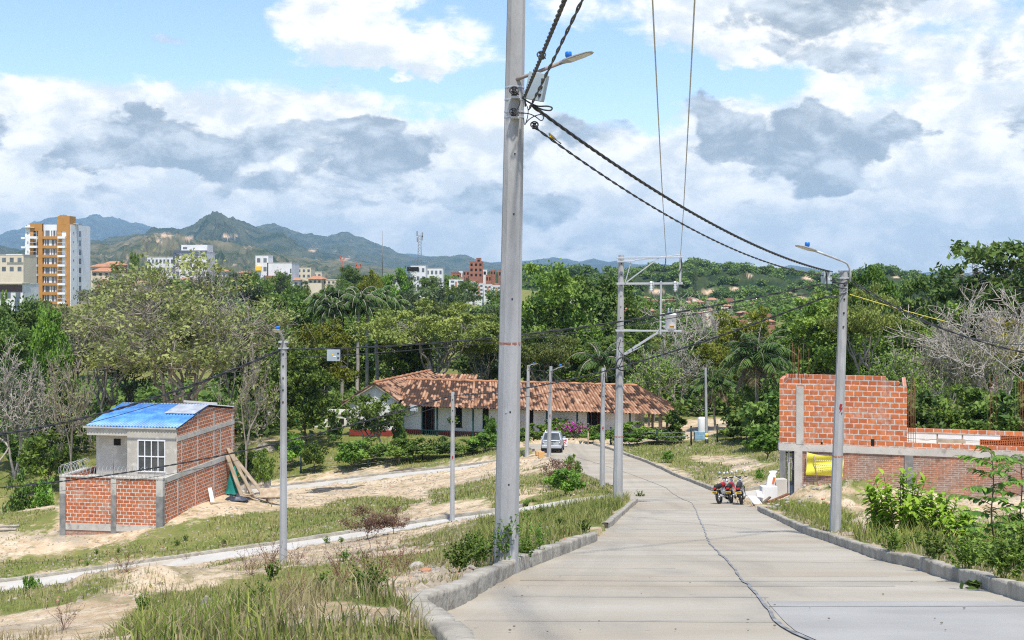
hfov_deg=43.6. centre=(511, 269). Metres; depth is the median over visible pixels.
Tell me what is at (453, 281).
building
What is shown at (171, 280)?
tree
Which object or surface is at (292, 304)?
tree
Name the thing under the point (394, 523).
shrub
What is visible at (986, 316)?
tree
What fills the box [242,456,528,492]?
side street
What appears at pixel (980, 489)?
sapling
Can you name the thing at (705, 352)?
tree
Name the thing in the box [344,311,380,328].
tree
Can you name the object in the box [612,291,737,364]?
tree
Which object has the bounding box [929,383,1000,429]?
shrub
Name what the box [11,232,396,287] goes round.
hills
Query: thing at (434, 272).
building
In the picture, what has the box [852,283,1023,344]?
cable
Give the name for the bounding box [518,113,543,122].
cable loop
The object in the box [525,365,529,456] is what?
utility pole
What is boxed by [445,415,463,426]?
hanging plant
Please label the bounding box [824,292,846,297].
cable
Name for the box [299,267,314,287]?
building
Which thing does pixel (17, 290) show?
building
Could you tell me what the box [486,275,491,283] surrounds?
brick house
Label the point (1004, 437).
hollow brick
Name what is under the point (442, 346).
tree
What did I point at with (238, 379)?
tree
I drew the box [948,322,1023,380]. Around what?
cable
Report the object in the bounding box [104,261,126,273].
building
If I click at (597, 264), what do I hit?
mountains
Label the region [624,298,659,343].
tree
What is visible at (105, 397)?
tree
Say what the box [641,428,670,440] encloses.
shrub
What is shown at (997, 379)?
tree
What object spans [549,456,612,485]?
kerb
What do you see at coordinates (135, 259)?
tree
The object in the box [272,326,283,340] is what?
street lamp
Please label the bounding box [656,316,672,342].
tree
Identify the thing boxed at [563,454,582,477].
shrub
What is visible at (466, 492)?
grass
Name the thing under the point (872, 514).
leafy clump
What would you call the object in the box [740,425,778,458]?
shrub
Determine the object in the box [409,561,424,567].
stone
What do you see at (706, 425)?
utility pole
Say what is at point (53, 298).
window
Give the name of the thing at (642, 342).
steel arm
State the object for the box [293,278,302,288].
town house
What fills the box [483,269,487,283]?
white house
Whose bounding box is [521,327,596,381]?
tree
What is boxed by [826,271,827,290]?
cable loop
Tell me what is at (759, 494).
broken slab
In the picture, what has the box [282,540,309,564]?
weed
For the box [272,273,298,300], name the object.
tree
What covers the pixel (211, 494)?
timber board
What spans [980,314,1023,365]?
tree
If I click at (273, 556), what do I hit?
weed
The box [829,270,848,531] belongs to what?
utility pole
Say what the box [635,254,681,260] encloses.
steel arm
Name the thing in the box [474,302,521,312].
tree
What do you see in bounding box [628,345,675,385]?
tree
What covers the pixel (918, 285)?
tree
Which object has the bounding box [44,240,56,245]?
window
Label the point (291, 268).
building
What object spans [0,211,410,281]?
mountains
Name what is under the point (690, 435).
fence post
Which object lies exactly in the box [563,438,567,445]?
placard
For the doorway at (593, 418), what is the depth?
110.58 m
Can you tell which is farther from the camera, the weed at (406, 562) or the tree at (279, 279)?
the tree at (279, 279)
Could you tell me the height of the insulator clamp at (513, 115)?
0.154 m
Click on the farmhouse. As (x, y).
(407, 390)
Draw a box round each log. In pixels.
[0,525,19,527]
[0,528,16,530]
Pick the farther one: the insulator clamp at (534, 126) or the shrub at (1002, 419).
the shrub at (1002, 419)
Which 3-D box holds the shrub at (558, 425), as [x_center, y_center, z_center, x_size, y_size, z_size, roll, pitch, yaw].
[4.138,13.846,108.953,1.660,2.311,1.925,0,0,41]
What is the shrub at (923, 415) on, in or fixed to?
on the ground at (48, 546)
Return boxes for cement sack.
[766,471,776,485]
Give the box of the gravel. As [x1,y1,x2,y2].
[0,436,1023,639]
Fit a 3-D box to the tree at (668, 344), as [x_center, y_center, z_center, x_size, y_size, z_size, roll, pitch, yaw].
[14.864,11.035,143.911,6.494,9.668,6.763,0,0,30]
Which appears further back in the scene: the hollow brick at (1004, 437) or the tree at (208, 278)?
the tree at (208, 278)
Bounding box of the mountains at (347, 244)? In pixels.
[256,223,500,279]
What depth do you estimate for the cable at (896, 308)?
34.05 m
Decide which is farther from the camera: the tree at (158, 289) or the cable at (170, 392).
the tree at (158, 289)
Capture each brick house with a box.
[463,271,468,275]
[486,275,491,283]
[491,270,495,284]
[498,270,500,284]
[766,319,774,332]
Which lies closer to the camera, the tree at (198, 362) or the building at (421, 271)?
the tree at (198, 362)
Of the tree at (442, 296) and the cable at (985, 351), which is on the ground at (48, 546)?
the tree at (442, 296)
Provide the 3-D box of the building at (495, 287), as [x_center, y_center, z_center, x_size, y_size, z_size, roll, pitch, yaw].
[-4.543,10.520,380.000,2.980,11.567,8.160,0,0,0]
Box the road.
[447,444,1023,639]
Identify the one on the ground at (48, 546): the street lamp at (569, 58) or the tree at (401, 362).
the tree at (401, 362)
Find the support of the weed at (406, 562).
on the ground at (48, 546)
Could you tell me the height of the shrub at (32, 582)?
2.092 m
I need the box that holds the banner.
[805,452,843,483]
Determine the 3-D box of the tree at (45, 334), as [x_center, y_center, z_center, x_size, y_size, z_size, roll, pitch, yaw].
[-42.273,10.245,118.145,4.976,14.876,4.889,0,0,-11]
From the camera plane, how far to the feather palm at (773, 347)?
119.60 m
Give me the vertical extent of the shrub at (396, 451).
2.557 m
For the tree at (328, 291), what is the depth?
303.72 m
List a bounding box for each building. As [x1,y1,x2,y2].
[0,254,35,282]
[0,282,38,310]
[90,264,113,290]
[92,268,117,289]
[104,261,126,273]
[147,257,173,279]
[173,245,214,285]
[255,255,272,279]
[265,263,298,284]
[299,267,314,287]
[307,276,326,295]
[324,279,343,287]
[407,265,427,297]
[428,268,443,287]
[449,279,463,295]
[469,262,482,282]
[475,283,483,305]
[483,284,491,304]
[491,285,499,293]
[778,343,1023,499]
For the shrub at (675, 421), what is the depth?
100.70 m
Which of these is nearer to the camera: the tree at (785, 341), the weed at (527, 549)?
the weed at (527, 549)
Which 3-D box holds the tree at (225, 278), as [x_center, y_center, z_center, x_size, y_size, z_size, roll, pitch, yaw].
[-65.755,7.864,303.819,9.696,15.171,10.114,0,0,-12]
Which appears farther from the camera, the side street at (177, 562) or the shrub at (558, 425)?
the shrub at (558, 425)
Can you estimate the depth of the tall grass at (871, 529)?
27.08 m
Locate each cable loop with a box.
[337,349,347,366]
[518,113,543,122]
[522,97,552,110]
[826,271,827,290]
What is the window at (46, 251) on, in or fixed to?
in the apartment tower
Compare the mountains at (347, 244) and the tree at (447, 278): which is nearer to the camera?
the tree at (447, 278)
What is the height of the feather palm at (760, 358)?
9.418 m
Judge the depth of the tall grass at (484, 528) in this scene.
40.34 m
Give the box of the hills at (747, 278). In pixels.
[487,268,976,307]
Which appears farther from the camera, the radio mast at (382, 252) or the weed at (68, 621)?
the radio mast at (382, 252)
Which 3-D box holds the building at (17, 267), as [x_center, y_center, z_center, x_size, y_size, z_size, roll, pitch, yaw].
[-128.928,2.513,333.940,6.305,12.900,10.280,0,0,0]
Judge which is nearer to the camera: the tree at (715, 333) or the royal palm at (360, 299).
the royal palm at (360, 299)
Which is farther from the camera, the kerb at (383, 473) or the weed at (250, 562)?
the kerb at (383, 473)
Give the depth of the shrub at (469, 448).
102.27 m
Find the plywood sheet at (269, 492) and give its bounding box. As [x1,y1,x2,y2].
[260,487,279,497]
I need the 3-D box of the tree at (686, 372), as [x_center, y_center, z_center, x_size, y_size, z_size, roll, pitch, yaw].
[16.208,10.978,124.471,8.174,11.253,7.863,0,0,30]
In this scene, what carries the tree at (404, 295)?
on the ground at (48, 546)
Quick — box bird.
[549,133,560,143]
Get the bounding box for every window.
[44,230,56,235]
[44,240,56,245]
[44,249,56,254]
[44,258,56,263]
[44,268,56,272]
[44,277,56,282]
[44,286,56,291]
[44,296,56,300]
[137,440,165,472]
[455,408,461,427]
[482,409,488,428]
[529,410,532,430]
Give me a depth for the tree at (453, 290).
287.24 m
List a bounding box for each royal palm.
[301,286,340,394]
[312,296,354,408]
[322,284,358,406]
[338,286,380,391]
[350,289,389,386]
[362,286,400,379]
[382,295,411,372]
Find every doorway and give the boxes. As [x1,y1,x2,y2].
[421,407,434,434]
[587,412,600,431]
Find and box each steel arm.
[615,330,681,331]
[616,256,682,258]
[616,282,682,284]
[624,332,657,354]
[626,258,658,282]
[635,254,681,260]
[659,281,661,333]
[679,258,680,282]
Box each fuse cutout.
[649,281,653,291]
[673,281,677,291]
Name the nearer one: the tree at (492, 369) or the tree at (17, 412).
the tree at (17, 412)
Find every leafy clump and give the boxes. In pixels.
[855,467,942,535]
[864,498,895,529]
[907,490,971,533]
[930,505,983,540]
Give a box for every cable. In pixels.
[0,349,280,434]
[0,359,279,441]
[0,395,450,487]
[0,403,448,497]
[286,283,820,349]
[288,290,823,357]
[454,297,825,395]
[455,376,599,399]
[522,0,566,97]
[528,0,583,109]
[532,107,832,271]
[535,129,822,275]
[552,371,598,384]
[552,375,600,390]
[652,0,665,250]
[680,0,695,254]
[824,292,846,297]
[850,294,946,321]
[851,280,1023,352]
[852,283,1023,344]
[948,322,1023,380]
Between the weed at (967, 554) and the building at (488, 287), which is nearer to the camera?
the weed at (967, 554)
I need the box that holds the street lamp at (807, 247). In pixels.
[795,242,851,281]
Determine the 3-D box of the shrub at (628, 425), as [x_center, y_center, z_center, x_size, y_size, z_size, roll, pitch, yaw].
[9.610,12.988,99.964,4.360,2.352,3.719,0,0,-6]
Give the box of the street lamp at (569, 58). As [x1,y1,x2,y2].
[515,51,593,80]
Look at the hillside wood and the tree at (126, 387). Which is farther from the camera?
the hillside wood
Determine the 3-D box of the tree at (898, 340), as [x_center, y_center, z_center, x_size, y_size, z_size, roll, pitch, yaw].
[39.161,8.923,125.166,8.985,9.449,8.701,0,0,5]
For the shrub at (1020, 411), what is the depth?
74.51 m
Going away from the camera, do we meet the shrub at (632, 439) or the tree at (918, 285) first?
the shrub at (632, 439)
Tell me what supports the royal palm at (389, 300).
on the ground at (48, 546)
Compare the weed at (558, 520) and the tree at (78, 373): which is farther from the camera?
the tree at (78, 373)
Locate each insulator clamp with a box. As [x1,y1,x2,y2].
[509,86,519,98]
[509,107,518,118]
[530,121,538,128]
[536,51,545,59]
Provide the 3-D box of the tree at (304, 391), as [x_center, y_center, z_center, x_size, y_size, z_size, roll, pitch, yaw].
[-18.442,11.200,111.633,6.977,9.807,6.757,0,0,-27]
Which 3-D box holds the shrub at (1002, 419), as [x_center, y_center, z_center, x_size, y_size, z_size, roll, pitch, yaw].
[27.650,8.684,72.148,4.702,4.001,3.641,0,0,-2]
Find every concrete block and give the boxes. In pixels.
[760,485,776,501]
[775,478,786,496]
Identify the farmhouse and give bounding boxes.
[341,369,675,437]
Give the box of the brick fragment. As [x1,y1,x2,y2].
[419,567,431,571]
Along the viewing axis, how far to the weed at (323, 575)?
23.10 m
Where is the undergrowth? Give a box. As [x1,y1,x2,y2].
[0,371,1023,452]
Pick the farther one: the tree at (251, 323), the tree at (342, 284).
the tree at (342, 284)
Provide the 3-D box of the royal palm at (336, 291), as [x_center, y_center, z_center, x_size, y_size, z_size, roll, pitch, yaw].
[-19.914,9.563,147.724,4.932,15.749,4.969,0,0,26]
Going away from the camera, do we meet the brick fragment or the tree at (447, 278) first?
the brick fragment
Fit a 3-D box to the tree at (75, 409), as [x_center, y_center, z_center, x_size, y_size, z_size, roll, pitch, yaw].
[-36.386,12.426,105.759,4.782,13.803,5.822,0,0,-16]
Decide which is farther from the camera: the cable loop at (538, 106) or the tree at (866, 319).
the tree at (866, 319)
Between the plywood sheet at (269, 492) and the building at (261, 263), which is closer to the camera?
the plywood sheet at (269, 492)
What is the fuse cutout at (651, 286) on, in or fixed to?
attached to the steel arm at (646, 283)
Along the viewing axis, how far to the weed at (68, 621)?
21.13 m
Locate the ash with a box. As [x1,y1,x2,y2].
[300,485,363,493]
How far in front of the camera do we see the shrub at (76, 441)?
116.90 m
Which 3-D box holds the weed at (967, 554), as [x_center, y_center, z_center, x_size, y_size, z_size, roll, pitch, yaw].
[5.635,3.459,15.687,0.679,0.516,0.500,0,0,-45]
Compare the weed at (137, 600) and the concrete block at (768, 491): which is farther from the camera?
the concrete block at (768, 491)
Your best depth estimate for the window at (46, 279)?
370.46 m
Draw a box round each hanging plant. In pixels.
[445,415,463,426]
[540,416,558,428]
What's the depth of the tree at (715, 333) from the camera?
164.70 m
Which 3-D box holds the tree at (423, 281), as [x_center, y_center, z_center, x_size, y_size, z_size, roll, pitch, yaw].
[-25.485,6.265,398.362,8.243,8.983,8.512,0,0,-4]
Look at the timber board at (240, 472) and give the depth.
77.85 m
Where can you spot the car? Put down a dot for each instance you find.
(557, 441)
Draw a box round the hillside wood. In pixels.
[522,257,1023,330]
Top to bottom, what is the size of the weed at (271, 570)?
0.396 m
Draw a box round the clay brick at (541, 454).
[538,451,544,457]
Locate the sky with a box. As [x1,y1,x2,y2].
[0,0,1023,274]
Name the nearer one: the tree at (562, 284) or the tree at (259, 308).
the tree at (562, 284)
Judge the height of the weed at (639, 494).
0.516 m
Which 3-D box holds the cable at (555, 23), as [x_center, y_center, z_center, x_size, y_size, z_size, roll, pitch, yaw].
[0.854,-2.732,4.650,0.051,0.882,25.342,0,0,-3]
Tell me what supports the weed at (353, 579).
on the ground at (48, 546)
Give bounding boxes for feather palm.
[565,335,636,382]
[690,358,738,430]
[718,318,799,403]
[749,340,787,363]
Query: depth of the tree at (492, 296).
276.59 m
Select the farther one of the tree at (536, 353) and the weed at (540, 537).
the tree at (536, 353)
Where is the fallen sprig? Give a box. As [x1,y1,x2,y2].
[959,580,981,588]
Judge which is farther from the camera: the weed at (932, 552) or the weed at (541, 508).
the weed at (541, 508)
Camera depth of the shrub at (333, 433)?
111.70 m
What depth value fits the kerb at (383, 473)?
99.82 m
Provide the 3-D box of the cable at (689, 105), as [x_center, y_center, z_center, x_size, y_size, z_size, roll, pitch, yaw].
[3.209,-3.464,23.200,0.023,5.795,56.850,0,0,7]
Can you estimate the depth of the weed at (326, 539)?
59.94 m
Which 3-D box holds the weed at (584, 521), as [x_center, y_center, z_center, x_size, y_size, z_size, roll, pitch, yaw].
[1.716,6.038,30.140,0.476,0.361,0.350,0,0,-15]
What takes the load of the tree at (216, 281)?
on the ground at (48, 546)
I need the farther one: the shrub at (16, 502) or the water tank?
the water tank
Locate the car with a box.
[541,431,564,451]
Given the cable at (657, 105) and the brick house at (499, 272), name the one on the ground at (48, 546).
the brick house at (499, 272)
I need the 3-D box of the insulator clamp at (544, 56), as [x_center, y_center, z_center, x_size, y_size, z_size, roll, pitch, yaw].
[0.404,-2.887,17.229,0.128,0.124,0.107,0,0,37]
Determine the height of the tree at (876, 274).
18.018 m
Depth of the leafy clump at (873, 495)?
27.37 m
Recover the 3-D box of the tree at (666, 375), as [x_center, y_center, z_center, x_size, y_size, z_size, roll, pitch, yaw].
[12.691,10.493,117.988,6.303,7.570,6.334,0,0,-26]
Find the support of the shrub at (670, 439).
on the ground at (48, 546)
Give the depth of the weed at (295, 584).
20.75 m
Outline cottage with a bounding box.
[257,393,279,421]
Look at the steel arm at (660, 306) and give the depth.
51.26 m
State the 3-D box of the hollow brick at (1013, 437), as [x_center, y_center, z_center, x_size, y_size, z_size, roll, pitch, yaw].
[20.372,6.849,51.950,0.330,0.200,0.220,0,0,16]
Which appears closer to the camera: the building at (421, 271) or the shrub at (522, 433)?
the shrub at (522, 433)
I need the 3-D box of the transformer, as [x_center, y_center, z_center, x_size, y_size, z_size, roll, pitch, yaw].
[6.347,1.981,51.515,0.549,0.870,0.477,0,0,28]
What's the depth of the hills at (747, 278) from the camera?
880.57 m
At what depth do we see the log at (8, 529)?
71.40 m
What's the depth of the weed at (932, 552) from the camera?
18.09 m
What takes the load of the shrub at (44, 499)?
on the ground at (48, 546)
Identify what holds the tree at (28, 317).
on the ground at (48, 546)
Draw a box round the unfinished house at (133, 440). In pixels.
[58,400,233,534]
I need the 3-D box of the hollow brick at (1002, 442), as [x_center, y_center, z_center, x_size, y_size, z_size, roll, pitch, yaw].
[19.945,7.053,52.076,0.330,0.200,0.220,0,0,16]
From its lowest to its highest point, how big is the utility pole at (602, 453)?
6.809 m
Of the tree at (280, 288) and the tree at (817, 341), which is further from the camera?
the tree at (280, 288)
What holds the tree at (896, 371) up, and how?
on the ground at (48, 546)
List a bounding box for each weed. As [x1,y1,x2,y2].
[46,596,85,629]
[110,550,145,572]
[134,589,151,608]
[229,547,269,574]
[245,580,270,599]
[255,532,298,568]
[263,557,281,579]
[274,564,316,601]
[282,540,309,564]
[302,543,366,585]
[313,569,334,584]
[321,536,329,542]
[337,548,350,559]
[345,569,369,585]
[348,533,410,577]
[352,562,390,592]
[376,532,429,571]
[442,541,481,572]
[456,531,493,566]
[460,530,479,551]
[491,508,526,559]
[518,518,533,556]
[518,533,538,556]
[529,521,548,549]
[534,505,545,513]
[555,515,565,524]
[574,518,593,531]
[634,491,644,496]
[874,527,906,551]
[907,530,931,541]
[914,531,956,559]
[945,527,995,568]
[966,524,1023,578]
[973,547,989,566]
[986,522,1023,570]
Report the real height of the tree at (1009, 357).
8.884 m
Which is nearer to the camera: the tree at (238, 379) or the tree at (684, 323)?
the tree at (238, 379)
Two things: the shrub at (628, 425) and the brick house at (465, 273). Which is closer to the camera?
the shrub at (628, 425)
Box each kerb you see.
[0,503,523,581]
[1,459,495,511]
[304,521,451,546]
[405,532,596,639]
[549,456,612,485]
[593,443,716,490]
[602,498,637,527]
[745,481,792,490]
[757,506,1023,601]
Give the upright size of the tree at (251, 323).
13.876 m
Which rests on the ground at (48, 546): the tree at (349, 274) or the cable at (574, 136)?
the tree at (349, 274)
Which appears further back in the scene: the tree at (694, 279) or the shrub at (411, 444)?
the tree at (694, 279)
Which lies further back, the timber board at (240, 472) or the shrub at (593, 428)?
the shrub at (593, 428)
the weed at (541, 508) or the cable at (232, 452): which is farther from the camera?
the cable at (232, 452)
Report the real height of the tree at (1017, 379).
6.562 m
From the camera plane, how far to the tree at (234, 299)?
248.14 m
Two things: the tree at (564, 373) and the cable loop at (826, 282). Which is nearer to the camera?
the cable loop at (826, 282)
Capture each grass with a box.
[0,403,1017,595]
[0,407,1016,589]
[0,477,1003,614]
[0,478,1023,639]
[3,540,1023,639]
[94,568,301,639]
[260,551,493,639]
[468,489,631,547]
[770,497,1023,552]
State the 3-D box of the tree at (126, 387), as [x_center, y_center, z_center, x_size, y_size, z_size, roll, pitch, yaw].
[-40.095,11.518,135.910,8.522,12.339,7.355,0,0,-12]
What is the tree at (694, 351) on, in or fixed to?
on the ground at (48, 546)
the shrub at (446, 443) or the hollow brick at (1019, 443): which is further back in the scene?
the shrub at (446, 443)
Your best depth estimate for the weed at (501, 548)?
17.39 m
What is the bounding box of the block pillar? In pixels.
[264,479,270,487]
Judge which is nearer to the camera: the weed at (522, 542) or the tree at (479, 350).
the weed at (522, 542)
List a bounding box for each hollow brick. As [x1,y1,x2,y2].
[980,439,988,444]
[989,439,997,444]
[998,440,1006,445]
[1000,435,1008,440]
[1007,440,1015,445]
[1009,435,1018,440]
[1016,441,1023,445]
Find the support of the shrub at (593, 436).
on the ground at (48, 546)
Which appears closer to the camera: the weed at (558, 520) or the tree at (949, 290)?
the weed at (558, 520)
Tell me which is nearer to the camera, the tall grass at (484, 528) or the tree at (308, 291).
the tall grass at (484, 528)
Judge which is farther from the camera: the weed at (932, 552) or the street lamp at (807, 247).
the street lamp at (807, 247)
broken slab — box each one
[748,496,761,504]
[756,490,763,497]
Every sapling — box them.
[942,445,1023,544]
[969,531,993,544]
[971,454,1023,530]
[993,513,1023,550]
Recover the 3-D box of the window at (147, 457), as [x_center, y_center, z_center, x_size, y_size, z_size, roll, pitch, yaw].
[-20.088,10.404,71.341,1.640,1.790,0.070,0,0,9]
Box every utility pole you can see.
[278,341,288,564]
[450,392,454,520]
[494,0,524,573]
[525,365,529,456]
[547,366,551,456]
[600,368,604,486]
[613,255,623,499]
[705,368,707,443]
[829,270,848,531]
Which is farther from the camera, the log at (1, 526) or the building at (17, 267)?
the building at (17, 267)
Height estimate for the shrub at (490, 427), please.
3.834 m
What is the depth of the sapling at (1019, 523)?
22.22 m
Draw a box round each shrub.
[0,441,43,460]
[0,469,35,512]
[15,429,84,486]
[15,575,42,591]
[26,409,95,448]
[32,475,54,507]
[234,442,257,482]
[252,447,275,485]
[278,430,304,467]
[301,440,329,470]
[327,418,343,445]
[333,439,367,469]
[339,506,394,538]
[341,392,409,443]
[350,437,390,464]
[376,437,415,462]
[377,506,415,533]
[391,413,406,442]
[399,437,440,459]
[424,436,458,457]
[441,439,483,454]
[466,432,496,449]
[483,415,496,449]
[520,423,554,440]
[520,427,532,441]
[521,499,536,503]
[537,459,586,480]
[542,468,588,493]
[551,419,588,439]
[552,418,568,433]
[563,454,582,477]
[580,432,606,441]
[583,424,612,442]
[608,421,664,444]
[610,433,642,445]
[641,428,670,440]
[659,431,689,443]
[661,450,674,459]
[665,401,688,439]
[714,428,750,438]
[720,406,751,439]
[735,389,778,440]
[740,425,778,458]
[755,468,763,478]
[760,366,797,416]
[907,390,947,428]
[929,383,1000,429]
[962,389,1023,431]
[1013,388,1023,418]
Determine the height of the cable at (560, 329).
1.954 m
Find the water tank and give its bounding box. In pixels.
[694,417,704,440]
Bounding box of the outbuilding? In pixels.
[315,409,349,426]
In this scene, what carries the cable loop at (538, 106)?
hanging from the cable at (555, 23)
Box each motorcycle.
[711,471,728,503]
[723,470,737,503]
[730,469,746,504]
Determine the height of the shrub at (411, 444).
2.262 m
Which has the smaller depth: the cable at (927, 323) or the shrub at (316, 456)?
the cable at (927, 323)
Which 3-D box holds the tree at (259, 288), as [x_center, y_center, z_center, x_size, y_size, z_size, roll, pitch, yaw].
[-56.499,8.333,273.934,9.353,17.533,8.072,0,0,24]
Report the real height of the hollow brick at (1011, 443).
0.200 m
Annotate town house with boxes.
[217,269,230,276]
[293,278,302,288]
[315,271,324,277]
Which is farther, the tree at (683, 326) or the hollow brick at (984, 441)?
the tree at (683, 326)
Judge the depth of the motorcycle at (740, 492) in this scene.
52.05 m
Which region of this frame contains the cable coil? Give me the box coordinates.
[616,357,630,370]
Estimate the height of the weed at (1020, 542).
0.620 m
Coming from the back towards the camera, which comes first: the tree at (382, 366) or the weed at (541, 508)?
the tree at (382, 366)
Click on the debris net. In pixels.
(231, 488)
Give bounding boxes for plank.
[210,497,279,503]
[766,493,789,502]
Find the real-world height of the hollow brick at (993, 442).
0.200 m
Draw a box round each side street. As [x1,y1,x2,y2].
[0,494,612,591]
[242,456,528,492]
[736,485,792,498]
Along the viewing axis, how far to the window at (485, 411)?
113.15 m
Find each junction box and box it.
[327,350,339,360]
[410,405,417,410]
[524,71,548,101]
[821,272,831,283]
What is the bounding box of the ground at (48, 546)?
[0,288,1023,639]
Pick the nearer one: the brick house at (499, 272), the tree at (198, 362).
the tree at (198, 362)
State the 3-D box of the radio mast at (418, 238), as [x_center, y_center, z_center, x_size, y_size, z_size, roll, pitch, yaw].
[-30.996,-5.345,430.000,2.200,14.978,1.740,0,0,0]
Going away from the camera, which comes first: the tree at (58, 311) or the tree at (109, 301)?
the tree at (58, 311)
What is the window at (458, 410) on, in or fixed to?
in the farmhouse
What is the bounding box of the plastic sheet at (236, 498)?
[225,495,249,500]
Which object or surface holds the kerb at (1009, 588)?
on the road
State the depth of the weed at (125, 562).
25.74 m
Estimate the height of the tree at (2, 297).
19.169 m
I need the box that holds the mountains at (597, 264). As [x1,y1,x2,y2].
[492,257,971,277]
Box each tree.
[0,284,7,308]
[0,292,50,401]
[0,312,39,413]
[0,332,81,478]
[15,299,82,332]
[20,294,53,380]
[27,300,80,451]
[28,275,166,412]
[40,341,99,470]
[53,246,313,403]
[64,304,130,376]
[67,310,98,379]
[67,334,82,377]
[80,278,113,311]
[91,281,128,314]
[100,325,167,402]
[128,250,140,279]
[132,294,204,385]
[143,275,170,315]
[162,274,179,310]
[172,276,194,330]
[187,319,210,380]
[192,277,275,428]
[193,273,221,327]
[194,272,226,310]
[202,297,259,331]
[206,336,280,491]
[214,319,297,414]
[220,302,278,393]
[221,272,241,286]
[224,292,245,310]
[225,271,243,299]
[228,269,266,309]
[241,271,263,300]
[245,273,274,319]
[251,297,295,381]
[254,301,298,330]
[261,342,348,446]
[262,283,335,383]
[269,269,292,299]
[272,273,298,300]
[280,317,361,406]
[298,285,311,297]
[319,285,334,323]
[319,312,374,389]
[335,265,361,289]
[339,279,351,289]
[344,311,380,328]
[345,296,498,373]
[353,318,440,377]
[355,267,385,292]
[378,266,415,329]
[378,329,436,378]
[379,306,431,350]
[387,283,467,362]
[394,268,421,323]
[417,275,442,296]
[419,298,463,370]
[424,286,446,302]
[427,280,447,305]
[429,302,457,373]
[444,275,460,287]
[444,284,467,304]
[445,290,484,374]
[445,300,527,379]
[449,312,523,379]
[456,279,483,303]
[463,300,499,379]
[467,300,498,309]
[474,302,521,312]
[484,288,499,306]
[521,258,604,381]
[521,317,557,371]
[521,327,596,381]
[521,330,545,380]
[526,328,576,381]
[552,335,649,385]
[567,264,647,340]
[604,320,656,375]
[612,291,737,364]
[623,341,683,421]
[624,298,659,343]
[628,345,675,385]
[629,341,657,381]
[630,324,714,414]
[643,328,673,387]
[647,311,669,332]
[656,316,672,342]
[662,328,716,365]
[668,346,697,393]
[669,309,691,337]
[675,330,716,349]
[677,316,706,335]
[682,342,746,384]
[691,259,697,295]
[691,299,733,346]
[708,305,775,371]
[729,362,806,403]
[752,333,835,374]
[767,295,865,374]
[796,286,838,365]
[815,279,922,374]
[835,263,902,366]
[852,332,893,374]
[856,286,905,349]
[863,349,953,404]
[866,312,945,379]
[868,336,951,411]
[883,288,1023,396]
[885,272,958,347]
[887,316,958,396]
[908,281,1023,395]
[912,300,986,429]
[917,297,991,345]
[922,235,1023,330]
[931,341,1023,390]
[952,303,1023,359]
[965,316,1023,407]
[969,313,1023,403]
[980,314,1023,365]
[1003,304,1023,332]
[1003,330,1023,392]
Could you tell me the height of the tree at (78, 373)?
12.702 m
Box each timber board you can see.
[208,488,213,501]
[225,455,242,494]
[226,448,254,496]
[236,457,259,491]
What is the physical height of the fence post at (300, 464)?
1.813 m
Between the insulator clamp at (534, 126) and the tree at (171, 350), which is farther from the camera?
the tree at (171, 350)
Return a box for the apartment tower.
[21,216,89,305]
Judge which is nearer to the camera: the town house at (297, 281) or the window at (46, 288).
the window at (46, 288)
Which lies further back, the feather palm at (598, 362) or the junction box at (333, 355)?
the feather palm at (598, 362)
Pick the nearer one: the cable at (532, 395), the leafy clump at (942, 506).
the leafy clump at (942, 506)
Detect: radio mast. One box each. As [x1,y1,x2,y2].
[382,231,382,274]
[416,231,422,264]
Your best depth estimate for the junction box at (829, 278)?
30.94 m
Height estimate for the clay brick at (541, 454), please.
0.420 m
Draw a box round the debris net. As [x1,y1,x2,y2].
[225,466,239,494]
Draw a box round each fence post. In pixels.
[300,455,301,473]
[690,426,691,445]
[716,424,717,441]
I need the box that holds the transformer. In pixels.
[662,308,676,329]
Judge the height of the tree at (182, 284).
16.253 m
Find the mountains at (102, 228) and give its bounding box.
[0,214,431,256]
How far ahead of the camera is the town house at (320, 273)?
451.68 m
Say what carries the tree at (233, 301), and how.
on the ground at (48, 546)
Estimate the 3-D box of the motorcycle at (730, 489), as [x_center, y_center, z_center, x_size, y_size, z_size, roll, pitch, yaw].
[9.150,9.098,53.495,0.660,1.219,1.811,-10,-3,18]
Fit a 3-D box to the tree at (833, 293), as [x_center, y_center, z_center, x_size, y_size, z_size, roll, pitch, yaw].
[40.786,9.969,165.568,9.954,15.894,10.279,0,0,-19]
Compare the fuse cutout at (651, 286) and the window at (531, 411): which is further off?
the window at (531, 411)
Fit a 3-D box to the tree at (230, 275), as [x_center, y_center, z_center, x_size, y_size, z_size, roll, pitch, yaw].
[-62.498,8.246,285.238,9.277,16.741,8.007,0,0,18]
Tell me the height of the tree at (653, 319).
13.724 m
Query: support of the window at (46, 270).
in the apartment tower
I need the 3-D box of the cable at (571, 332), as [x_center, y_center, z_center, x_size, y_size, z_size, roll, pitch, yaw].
[0.638,1.505,33.600,14.741,1.989,0.019,0,0,19]
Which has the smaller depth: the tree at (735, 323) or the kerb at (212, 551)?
the kerb at (212, 551)

